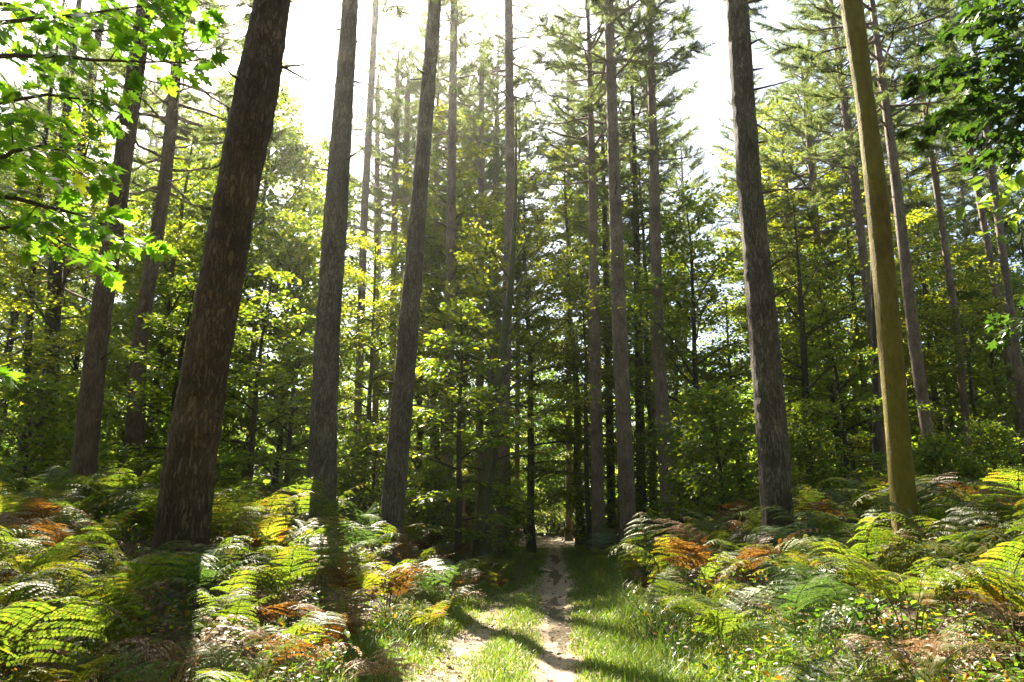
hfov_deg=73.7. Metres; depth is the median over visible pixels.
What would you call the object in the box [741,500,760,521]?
bracken fern
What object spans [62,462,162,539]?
bracken fern
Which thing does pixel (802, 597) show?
bracken fern
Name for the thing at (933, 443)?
shrub
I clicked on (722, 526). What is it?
bracken fern
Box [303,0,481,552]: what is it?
pine tree
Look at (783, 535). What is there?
bracken fern
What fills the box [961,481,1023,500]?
bracken fern
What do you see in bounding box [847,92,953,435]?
pine tree
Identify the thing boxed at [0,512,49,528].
bracken fern
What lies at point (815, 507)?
bracken fern
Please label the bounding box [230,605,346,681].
bracken fern
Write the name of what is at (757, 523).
bracken fern
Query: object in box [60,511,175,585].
bracken fern
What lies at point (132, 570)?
bracken fern
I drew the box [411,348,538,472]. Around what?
broadleaf tree
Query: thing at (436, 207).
broadleaf tree
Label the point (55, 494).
bracken fern
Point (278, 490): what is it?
bracken fern
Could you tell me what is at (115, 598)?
bracken fern
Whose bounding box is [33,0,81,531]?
pine tree
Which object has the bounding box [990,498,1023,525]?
bracken fern
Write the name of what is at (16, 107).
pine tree
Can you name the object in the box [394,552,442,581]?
bracken fern
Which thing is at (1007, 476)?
bracken fern
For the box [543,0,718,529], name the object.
pine tree
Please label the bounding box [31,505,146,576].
bracken fern
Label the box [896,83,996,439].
pine tree
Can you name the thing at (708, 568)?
bracken fern
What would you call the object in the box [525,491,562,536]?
shrub
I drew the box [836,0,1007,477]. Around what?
pine tree
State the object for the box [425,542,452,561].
bracken fern
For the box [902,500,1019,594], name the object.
bracken fern
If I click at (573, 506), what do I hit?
shrub
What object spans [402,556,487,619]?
bracken fern
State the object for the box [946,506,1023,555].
bracken fern
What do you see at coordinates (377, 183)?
pine tree
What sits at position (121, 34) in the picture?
oak tree
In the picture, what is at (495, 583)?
bracken fern
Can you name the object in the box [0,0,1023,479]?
sky
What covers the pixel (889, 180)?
pine tree
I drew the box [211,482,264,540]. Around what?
bracken fern
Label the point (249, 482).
bracken fern
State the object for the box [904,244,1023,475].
broadleaf tree
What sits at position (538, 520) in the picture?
shrub
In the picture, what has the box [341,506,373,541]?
bracken fern
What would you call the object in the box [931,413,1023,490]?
shrub
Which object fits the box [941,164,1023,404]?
broadleaf tree
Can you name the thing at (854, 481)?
bracken fern
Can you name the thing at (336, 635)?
bracken fern
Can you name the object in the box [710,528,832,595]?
bracken fern
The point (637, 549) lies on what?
bracken fern
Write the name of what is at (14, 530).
bracken fern
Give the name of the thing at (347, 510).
bracken fern
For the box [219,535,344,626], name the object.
bracken fern
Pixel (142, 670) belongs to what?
bracken fern
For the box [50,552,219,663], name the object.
bracken fern
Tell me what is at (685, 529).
bracken fern
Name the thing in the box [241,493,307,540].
bracken fern
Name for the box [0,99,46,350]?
pine tree
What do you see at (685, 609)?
bracken fern
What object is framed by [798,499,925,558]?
bracken fern
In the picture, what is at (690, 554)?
bracken fern
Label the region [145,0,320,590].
pine tree
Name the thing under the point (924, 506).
bracken fern
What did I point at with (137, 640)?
bracken fern
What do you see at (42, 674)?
bracken fern
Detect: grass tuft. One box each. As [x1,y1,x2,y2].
[212,661,369,681]
[312,625,450,671]
[364,608,457,647]
[580,575,732,648]
[584,604,750,669]
[590,582,665,627]
[596,576,642,605]
[645,570,749,641]
[743,606,962,681]
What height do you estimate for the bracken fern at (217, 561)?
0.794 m
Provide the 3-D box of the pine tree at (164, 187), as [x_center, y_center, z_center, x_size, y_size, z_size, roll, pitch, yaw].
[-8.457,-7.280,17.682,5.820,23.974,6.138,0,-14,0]
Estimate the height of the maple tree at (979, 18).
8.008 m
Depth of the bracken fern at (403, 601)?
8.93 m
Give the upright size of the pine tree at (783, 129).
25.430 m
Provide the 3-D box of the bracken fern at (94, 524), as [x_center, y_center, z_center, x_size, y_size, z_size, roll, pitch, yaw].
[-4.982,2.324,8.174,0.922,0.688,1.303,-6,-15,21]
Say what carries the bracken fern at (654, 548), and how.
on the ground at (552, 614)
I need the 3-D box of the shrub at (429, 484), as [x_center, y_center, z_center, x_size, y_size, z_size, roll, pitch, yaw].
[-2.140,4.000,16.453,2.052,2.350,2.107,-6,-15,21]
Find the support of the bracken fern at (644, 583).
on the ground at (552, 614)
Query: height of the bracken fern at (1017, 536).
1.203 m
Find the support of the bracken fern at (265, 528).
on the ground at (552, 614)
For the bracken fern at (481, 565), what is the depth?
11.54 m
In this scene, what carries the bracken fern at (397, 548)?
on the ground at (552, 614)
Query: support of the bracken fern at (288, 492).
on the ground at (552, 614)
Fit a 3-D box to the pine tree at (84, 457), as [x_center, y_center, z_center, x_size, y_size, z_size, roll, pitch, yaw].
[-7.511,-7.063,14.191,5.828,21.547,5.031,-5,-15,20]
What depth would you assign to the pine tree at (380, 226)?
53.28 m
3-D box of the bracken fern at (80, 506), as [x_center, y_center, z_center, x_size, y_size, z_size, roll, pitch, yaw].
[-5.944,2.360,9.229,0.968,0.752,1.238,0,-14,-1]
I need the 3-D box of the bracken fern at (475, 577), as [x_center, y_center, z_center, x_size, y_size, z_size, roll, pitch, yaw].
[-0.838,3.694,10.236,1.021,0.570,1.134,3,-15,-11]
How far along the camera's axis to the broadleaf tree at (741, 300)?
39.11 m
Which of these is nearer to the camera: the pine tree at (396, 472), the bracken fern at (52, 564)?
the bracken fern at (52, 564)
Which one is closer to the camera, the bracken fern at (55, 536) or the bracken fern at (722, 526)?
the bracken fern at (55, 536)
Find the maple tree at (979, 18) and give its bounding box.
[890,0,1023,351]
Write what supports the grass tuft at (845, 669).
on the ground at (552, 614)
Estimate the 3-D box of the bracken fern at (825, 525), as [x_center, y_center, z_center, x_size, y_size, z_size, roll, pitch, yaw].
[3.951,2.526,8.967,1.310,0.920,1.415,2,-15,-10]
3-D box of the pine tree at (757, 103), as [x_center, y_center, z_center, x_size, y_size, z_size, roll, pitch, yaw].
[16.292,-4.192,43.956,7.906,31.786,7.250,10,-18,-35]
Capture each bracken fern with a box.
[0,477,39,528]
[0,488,57,527]
[0,492,41,517]
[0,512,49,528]
[0,514,73,546]
[0,525,63,563]
[0,528,36,539]
[0,528,42,600]
[0,528,123,634]
[0,536,105,645]
[0,537,109,574]
[0,547,99,674]
[0,567,57,620]
[0,569,178,681]
[0,596,132,668]
[0,633,128,681]
[7,513,35,531]
[11,466,117,524]
[13,497,75,546]
[16,477,103,516]
[20,517,118,562]
[21,464,121,524]
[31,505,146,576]
[32,488,102,533]
[50,506,154,558]
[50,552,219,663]
[54,665,156,681]
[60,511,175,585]
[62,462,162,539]
[62,472,157,534]
[80,550,192,632]
[87,614,253,681]
[94,492,154,532]
[94,503,107,519]
[95,488,251,534]
[96,637,177,681]
[99,466,159,527]
[103,482,159,516]
[105,464,162,539]
[126,514,143,527]
[135,543,262,627]
[138,633,333,681]
[153,535,276,600]
[158,563,280,655]
[167,587,279,678]
[205,519,360,601]
[206,483,282,573]
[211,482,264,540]
[211,489,279,552]
[211,625,368,681]
[212,473,258,535]
[212,505,350,588]
[214,575,323,631]
[216,474,278,535]
[216,480,273,512]
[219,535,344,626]
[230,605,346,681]
[232,488,324,534]
[234,474,269,514]
[235,487,297,544]
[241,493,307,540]
[259,472,306,528]
[266,477,328,546]
[270,482,303,525]
[287,484,365,537]
[290,604,387,668]
[295,531,416,618]
[299,525,372,594]
[319,586,377,644]
[321,539,381,580]
[331,518,402,551]
[336,494,381,549]
[336,498,362,533]
[336,502,356,524]
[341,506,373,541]
[342,642,426,681]
[348,543,402,563]
[348,547,448,620]
[351,523,423,566]
[357,507,406,535]
[370,565,431,613]
[371,501,428,541]
[382,528,440,568]
[383,599,449,644]
[388,547,458,586]
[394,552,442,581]
[401,584,483,632]
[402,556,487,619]
[403,523,454,551]
[411,546,436,580]
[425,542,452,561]
[429,544,476,569]
[445,558,497,592]
[450,568,488,604]
[471,557,504,583]
[473,552,508,576]
[482,562,510,592]
[486,551,503,569]
[604,512,700,596]
[611,545,634,565]
[616,566,696,614]
[623,545,649,579]
[624,562,653,580]
[626,531,670,556]
[627,569,653,591]
[641,563,689,589]
[644,523,702,542]
[648,526,684,544]
[651,518,750,603]
[654,583,750,644]
[659,558,692,587]
[659,616,689,640]
[666,584,785,659]
[667,535,704,583]
[670,521,701,540]
[670,559,761,601]
[672,505,746,552]
[678,500,750,547]
[687,522,734,551]
[687,537,735,580]
[692,529,753,552]
[700,546,761,579]
[703,509,753,549]
[704,530,777,586]
[705,494,754,540]
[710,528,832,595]
[720,499,794,527]
[726,493,859,550]
[726,589,775,625]
[732,574,869,658]
[734,512,861,580]
[735,510,795,539]
[735,536,836,574]
[740,496,866,562]
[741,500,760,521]
[746,510,760,522]
[746,554,884,631]
[752,557,857,615]
[753,485,823,511]
[759,642,871,681]
[768,489,863,530]
[768,571,899,644]
[770,512,949,623]
[792,475,885,541]
[792,484,855,530]
[794,649,844,681]
[795,477,855,510]
[796,642,852,681]
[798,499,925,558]
[804,553,1022,656]
[817,476,959,527]
[819,482,887,530]
[829,631,1003,681]
[836,489,1023,615]
[845,616,1023,681]
[850,497,878,515]
[852,478,1005,565]
[857,472,967,529]
[866,480,975,532]
[876,475,940,497]
[886,485,993,522]
[894,515,1023,630]
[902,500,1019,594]
[911,536,1023,651]
[914,469,928,486]
[917,482,1015,526]
[918,484,1023,534]
[924,479,1023,529]
[931,590,1023,665]
[932,540,1023,612]
[943,498,1022,527]
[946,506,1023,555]
[951,476,1022,500]
[952,498,1023,581]
[954,465,1023,507]
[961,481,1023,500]
[966,481,1020,490]
[968,485,1023,517]
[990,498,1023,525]
[992,508,1022,516]
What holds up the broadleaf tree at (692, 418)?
on the ground at (552, 614)
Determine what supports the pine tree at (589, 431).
on the ground at (552, 614)
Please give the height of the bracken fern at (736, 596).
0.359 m
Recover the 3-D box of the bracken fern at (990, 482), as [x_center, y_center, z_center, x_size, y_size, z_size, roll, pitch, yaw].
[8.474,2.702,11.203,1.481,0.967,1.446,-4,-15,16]
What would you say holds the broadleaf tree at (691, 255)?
on the ground at (552, 614)
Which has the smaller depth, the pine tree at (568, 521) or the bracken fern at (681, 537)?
the bracken fern at (681, 537)
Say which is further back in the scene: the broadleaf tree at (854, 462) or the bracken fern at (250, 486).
the broadleaf tree at (854, 462)
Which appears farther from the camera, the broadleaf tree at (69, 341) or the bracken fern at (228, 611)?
the broadleaf tree at (69, 341)
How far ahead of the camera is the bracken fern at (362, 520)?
12.59 m
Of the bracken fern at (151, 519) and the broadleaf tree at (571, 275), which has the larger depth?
the broadleaf tree at (571, 275)
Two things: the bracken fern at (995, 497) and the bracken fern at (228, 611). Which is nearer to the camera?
the bracken fern at (228, 611)
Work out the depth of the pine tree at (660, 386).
22.28 m
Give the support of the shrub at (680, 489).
on the ground at (552, 614)
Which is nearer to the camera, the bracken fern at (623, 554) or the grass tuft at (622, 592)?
the grass tuft at (622, 592)
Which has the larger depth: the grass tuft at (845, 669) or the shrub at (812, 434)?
the shrub at (812, 434)
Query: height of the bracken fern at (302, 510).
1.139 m
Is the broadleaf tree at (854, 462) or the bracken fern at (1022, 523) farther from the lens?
the broadleaf tree at (854, 462)
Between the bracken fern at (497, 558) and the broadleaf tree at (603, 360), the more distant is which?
the broadleaf tree at (603, 360)
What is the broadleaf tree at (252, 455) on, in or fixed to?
on the ground at (552, 614)
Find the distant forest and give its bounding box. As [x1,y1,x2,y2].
[0,147,1023,533]
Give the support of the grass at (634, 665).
on the ground at (552, 614)
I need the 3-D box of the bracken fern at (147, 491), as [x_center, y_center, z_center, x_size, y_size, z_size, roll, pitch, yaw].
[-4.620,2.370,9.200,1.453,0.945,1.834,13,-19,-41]
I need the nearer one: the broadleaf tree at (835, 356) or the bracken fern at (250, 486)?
the bracken fern at (250, 486)
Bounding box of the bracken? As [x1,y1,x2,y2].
[263,494,741,558]
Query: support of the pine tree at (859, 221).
on the ground at (552, 614)
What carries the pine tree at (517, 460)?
on the ground at (552, 614)
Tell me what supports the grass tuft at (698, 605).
on the ground at (552, 614)
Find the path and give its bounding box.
[388,538,598,681]
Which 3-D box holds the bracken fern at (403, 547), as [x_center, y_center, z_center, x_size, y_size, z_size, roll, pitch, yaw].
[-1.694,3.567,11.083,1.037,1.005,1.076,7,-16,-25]
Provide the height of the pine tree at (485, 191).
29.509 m
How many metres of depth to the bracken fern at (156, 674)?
3.29 m
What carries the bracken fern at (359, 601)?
on the ground at (552, 614)
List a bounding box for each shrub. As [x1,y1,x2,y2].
[0,372,77,529]
[7,390,122,525]
[98,422,164,481]
[216,311,357,525]
[336,416,428,535]
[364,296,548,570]
[404,459,465,549]
[468,458,541,557]
[513,487,550,535]
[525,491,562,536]
[547,454,617,542]
[548,494,574,535]
[555,489,584,536]
[611,449,660,530]
[636,397,754,533]
[660,381,759,538]
[786,394,875,524]
[912,427,1008,487]
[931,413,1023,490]
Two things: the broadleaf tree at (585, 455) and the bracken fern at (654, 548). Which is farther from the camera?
the broadleaf tree at (585, 455)
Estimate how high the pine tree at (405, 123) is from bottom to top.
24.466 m
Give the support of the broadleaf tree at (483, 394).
on the ground at (552, 614)
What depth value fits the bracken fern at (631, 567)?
12.92 m
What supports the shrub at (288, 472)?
on the ground at (552, 614)
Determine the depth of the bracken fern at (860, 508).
10.00 m
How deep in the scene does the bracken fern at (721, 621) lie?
5.68 m
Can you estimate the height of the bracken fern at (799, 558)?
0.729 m
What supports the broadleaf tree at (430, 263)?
on the ground at (552, 614)
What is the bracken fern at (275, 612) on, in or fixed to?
on the ground at (552, 614)
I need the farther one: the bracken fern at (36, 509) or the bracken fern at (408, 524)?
the bracken fern at (408, 524)
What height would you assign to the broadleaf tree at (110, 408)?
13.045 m
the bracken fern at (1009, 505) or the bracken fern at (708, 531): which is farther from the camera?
the bracken fern at (708, 531)
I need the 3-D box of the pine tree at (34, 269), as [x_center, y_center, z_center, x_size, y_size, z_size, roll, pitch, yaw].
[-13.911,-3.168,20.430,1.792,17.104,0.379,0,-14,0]
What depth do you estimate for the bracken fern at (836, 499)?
10.05 m
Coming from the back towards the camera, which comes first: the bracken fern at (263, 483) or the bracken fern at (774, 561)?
the bracken fern at (263, 483)
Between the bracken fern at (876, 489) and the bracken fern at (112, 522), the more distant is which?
the bracken fern at (876, 489)
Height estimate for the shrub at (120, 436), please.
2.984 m
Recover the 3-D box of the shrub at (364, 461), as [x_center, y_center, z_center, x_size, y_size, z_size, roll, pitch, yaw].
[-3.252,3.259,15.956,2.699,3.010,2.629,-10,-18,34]
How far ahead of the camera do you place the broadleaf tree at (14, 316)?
28.29 m
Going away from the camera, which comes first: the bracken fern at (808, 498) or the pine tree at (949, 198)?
the bracken fern at (808, 498)
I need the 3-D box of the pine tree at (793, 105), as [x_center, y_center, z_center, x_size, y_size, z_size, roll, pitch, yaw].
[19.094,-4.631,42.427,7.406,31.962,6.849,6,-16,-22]
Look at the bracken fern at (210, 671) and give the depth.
4.18 m
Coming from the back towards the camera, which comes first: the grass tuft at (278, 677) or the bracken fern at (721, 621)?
the bracken fern at (721, 621)
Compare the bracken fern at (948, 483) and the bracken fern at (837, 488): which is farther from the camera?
the bracken fern at (837, 488)
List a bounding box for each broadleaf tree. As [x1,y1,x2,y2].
[0,86,141,445]
[0,111,202,527]
[0,255,110,452]
[3,201,154,475]
[17,133,261,469]
[34,156,273,473]
[54,276,259,512]
[59,325,150,466]
[105,141,262,468]
[114,12,304,432]
[118,206,295,484]
[127,263,315,528]
[146,238,274,443]
[152,79,371,482]
[218,209,392,493]
[235,137,399,426]
[235,355,309,450]
[276,230,466,509]
[304,318,367,456]
[337,321,422,485]
[347,182,498,501]
[352,224,513,526]
[360,101,537,535]
[386,202,574,557]
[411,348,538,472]
[414,99,622,567]
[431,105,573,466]
[434,155,633,552]
[453,357,572,541]
[478,141,646,545]
[499,261,672,550]
[512,163,685,517]
[512,418,548,532]
[543,237,686,539]
[549,258,730,526]
[555,415,616,510]
[556,153,737,524]
[592,177,792,501]
[604,250,753,522]
[654,287,824,498]
[671,371,754,447]
[698,126,864,435]
[706,181,859,493]
[708,95,901,463]
[727,196,870,530]
[742,284,863,437]
[773,165,993,491]
[775,177,931,525]
[775,268,919,522]
[784,297,935,526]
[809,257,983,476]
[839,0,924,593]
[845,155,1023,471]
[858,184,1023,466]
[860,368,958,439]
[865,246,1023,484]
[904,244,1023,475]
[930,311,1021,441]
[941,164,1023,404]
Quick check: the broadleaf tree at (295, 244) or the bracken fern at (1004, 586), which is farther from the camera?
the broadleaf tree at (295, 244)
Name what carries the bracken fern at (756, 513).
on the ground at (552, 614)
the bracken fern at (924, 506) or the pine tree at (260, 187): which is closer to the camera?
the bracken fern at (924, 506)
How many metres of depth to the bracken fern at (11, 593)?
4.29 m
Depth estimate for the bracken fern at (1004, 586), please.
4.57 m
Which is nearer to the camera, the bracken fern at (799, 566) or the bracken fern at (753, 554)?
the bracken fern at (799, 566)
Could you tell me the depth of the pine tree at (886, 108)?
20.42 m
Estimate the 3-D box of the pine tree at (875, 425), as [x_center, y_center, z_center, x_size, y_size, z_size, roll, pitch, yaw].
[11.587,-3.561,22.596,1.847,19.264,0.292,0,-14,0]
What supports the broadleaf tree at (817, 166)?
on the ground at (552, 614)
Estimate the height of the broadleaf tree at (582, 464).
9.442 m
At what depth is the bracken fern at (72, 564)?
4.90 m
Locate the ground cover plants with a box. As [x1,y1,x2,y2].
[0,509,1023,681]
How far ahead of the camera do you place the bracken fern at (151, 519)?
8.38 m
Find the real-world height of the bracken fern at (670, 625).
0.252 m
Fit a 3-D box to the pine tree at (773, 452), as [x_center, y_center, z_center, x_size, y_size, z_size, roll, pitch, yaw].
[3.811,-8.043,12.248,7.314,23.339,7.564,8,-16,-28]
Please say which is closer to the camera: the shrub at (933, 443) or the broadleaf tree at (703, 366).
the shrub at (933, 443)
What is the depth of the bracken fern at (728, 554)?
10.01 m
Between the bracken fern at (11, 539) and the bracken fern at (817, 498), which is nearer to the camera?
the bracken fern at (11, 539)
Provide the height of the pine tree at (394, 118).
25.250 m
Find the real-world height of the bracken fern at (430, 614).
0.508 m
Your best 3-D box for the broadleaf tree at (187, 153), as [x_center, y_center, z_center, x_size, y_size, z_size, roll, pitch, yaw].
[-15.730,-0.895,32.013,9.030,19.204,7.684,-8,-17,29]
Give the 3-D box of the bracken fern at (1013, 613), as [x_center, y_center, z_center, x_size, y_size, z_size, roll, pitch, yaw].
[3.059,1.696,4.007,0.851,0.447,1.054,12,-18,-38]
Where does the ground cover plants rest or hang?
on the ground at (552, 614)
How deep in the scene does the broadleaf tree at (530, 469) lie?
27.33 m
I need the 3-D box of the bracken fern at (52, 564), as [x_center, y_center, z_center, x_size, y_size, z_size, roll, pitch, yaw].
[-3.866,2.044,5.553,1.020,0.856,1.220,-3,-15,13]
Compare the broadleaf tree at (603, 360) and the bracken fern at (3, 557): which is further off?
the broadleaf tree at (603, 360)
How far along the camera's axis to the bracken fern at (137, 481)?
11.71 m
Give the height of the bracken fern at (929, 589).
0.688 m
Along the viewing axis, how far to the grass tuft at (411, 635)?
6.88 m
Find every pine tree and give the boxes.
[0,0,166,488]
[0,42,140,393]
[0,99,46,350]
[16,0,64,489]
[21,0,302,531]
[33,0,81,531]
[62,0,229,531]
[105,64,180,268]
[117,95,215,469]
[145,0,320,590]
[176,69,261,290]
[182,87,291,437]
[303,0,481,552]
[323,0,418,504]
[326,35,447,429]
[345,152,399,403]
[348,67,409,525]
[363,54,446,371]
[370,0,514,510]
[377,0,444,565]
[379,68,447,452]
[382,69,514,302]
[395,0,504,545]
[431,24,575,526]
[431,39,536,515]
[431,78,525,518]
[438,132,544,325]
[448,0,566,558]
[487,99,572,540]
[505,0,679,555]
[523,20,607,540]
[528,0,715,555]
[532,33,664,539]
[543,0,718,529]
[549,119,623,495]
[565,0,702,535]
[575,57,722,420]
[576,114,679,354]
[640,128,730,424]
[691,65,805,459]
[717,0,798,575]
[723,35,908,486]
[724,93,846,495]
[751,0,1007,482]
[763,40,862,477]
[768,0,933,526]
[776,3,909,486]
[809,79,950,306]
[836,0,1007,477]
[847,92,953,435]
[870,257,879,490]
[895,0,1023,450]
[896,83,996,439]
[897,0,1023,465]
[915,86,1023,457]
[924,115,1023,399]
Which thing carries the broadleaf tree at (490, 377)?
on the ground at (552, 614)
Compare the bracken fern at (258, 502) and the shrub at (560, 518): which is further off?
the shrub at (560, 518)
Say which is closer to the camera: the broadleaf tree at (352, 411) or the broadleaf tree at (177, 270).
the broadleaf tree at (177, 270)
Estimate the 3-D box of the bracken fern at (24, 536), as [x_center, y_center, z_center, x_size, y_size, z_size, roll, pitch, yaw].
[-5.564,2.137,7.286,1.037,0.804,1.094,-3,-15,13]
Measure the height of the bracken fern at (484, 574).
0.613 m
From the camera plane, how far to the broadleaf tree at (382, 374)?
21.47 m
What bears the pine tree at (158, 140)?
on the ground at (552, 614)
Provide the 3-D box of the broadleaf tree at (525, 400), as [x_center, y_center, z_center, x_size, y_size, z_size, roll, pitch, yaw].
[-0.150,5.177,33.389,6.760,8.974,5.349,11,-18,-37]
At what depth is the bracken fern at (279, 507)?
9.21 m
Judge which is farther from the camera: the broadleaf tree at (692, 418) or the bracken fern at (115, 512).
the broadleaf tree at (692, 418)
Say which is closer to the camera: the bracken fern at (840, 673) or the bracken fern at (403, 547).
the bracken fern at (840, 673)
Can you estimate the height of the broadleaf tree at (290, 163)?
19.730 m
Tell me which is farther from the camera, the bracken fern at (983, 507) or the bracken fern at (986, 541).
the bracken fern at (983, 507)
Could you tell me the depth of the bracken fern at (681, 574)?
10.55 m
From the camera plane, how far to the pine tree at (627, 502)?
20.66 m
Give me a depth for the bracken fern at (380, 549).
10.44 m
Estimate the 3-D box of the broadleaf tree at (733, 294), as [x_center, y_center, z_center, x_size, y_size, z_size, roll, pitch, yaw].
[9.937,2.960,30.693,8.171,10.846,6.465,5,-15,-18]
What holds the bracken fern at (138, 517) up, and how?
on the ground at (552, 614)
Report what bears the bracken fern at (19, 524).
on the ground at (552, 614)
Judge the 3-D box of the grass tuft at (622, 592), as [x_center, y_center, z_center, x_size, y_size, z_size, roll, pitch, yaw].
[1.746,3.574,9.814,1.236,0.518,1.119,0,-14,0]
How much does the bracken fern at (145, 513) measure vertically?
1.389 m
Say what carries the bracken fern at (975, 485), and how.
on the ground at (552, 614)
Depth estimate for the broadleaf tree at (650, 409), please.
24.59 m
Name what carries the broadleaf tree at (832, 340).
on the ground at (552, 614)
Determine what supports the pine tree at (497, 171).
on the ground at (552, 614)
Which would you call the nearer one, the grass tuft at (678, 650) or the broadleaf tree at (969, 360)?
the grass tuft at (678, 650)
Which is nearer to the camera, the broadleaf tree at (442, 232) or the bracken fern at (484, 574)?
the bracken fern at (484, 574)
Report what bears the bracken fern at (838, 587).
on the ground at (552, 614)
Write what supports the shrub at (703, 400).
on the ground at (552, 614)
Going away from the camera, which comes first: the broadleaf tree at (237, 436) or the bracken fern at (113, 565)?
the bracken fern at (113, 565)
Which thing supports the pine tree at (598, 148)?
on the ground at (552, 614)
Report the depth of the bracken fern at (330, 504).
10.59 m
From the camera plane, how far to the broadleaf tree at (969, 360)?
25.10 m
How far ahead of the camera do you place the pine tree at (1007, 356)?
26.67 m
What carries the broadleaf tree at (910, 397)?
on the ground at (552, 614)
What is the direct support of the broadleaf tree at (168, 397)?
on the ground at (552, 614)
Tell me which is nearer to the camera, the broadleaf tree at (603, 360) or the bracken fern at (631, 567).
the bracken fern at (631, 567)
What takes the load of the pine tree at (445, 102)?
on the ground at (552, 614)
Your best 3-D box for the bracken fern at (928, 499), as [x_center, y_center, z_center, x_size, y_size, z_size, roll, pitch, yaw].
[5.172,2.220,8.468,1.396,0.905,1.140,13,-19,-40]
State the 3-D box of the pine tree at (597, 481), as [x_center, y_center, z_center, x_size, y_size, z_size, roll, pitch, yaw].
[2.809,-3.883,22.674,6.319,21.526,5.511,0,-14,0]
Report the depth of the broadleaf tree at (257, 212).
20.57 m
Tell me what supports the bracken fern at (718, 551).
on the ground at (552, 614)
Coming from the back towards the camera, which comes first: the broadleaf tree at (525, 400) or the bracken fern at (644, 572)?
the broadleaf tree at (525, 400)
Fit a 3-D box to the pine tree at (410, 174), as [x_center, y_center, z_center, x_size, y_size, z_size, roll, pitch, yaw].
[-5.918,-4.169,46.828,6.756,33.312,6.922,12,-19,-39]
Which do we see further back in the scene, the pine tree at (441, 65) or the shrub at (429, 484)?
the pine tree at (441, 65)
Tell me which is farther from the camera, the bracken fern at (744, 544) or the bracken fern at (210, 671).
the bracken fern at (744, 544)
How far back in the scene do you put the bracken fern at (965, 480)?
11.33 m
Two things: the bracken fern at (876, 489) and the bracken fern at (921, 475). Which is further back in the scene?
the bracken fern at (921, 475)
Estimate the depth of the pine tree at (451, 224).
25.35 m
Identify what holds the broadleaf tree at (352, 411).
on the ground at (552, 614)
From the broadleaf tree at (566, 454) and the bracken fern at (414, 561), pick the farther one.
the broadleaf tree at (566, 454)
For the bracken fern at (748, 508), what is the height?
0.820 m
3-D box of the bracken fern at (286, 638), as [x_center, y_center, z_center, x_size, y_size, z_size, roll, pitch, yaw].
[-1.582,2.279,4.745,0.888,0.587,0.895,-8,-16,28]
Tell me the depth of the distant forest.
41.98 m
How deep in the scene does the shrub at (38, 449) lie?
13.82 m
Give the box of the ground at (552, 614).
[0,525,1023,681]
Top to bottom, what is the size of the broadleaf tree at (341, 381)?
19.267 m
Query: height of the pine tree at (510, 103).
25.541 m
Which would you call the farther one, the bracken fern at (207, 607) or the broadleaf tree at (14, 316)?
the broadleaf tree at (14, 316)
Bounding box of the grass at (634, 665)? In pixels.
[256,538,991,681]
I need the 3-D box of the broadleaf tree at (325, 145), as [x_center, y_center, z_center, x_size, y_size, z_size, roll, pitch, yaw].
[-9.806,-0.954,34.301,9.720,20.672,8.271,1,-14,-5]
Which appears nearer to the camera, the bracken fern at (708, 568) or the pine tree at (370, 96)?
the bracken fern at (708, 568)
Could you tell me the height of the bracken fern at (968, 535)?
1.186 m
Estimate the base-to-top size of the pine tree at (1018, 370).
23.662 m
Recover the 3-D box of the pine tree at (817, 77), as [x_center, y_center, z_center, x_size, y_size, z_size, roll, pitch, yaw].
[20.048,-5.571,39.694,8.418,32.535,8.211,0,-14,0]
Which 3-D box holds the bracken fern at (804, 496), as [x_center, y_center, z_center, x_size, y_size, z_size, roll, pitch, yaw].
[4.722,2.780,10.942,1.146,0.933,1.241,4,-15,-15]
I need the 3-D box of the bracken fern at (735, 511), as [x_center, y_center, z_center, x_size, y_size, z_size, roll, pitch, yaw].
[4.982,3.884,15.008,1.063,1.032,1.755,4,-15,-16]
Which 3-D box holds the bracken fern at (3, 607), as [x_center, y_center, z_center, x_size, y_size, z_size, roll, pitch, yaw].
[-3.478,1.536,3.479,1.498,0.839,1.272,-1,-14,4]
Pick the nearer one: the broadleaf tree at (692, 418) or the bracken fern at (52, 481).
the bracken fern at (52, 481)
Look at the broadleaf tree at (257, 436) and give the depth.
44.94 m
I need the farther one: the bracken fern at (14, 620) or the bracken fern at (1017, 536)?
the bracken fern at (1017, 536)
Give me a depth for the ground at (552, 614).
7.09 m
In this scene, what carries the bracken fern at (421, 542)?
on the ground at (552, 614)
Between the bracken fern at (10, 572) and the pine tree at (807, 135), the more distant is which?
the pine tree at (807, 135)
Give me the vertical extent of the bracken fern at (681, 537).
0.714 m
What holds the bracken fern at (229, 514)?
on the ground at (552, 614)
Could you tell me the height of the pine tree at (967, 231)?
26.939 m
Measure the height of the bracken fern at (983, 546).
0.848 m
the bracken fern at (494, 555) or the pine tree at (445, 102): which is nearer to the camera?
the bracken fern at (494, 555)
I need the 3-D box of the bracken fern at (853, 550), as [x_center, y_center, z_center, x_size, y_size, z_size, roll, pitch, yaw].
[3.035,1.992,5.939,1.350,0.973,1.043,-3,-15,10]
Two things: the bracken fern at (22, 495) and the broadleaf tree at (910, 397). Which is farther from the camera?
the broadleaf tree at (910, 397)
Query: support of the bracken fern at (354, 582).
on the ground at (552, 614)
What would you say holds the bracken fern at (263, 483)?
on the ground at (552, 614)
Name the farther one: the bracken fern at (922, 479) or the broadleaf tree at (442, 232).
the broadleaf tree at (442, 232)
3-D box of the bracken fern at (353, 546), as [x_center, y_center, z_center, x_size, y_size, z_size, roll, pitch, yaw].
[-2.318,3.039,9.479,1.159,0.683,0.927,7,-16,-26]
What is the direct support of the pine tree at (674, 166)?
on the ground at (552, 614)
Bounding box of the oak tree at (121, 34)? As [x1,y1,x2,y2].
[0,0,230,388]
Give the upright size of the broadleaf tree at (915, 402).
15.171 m

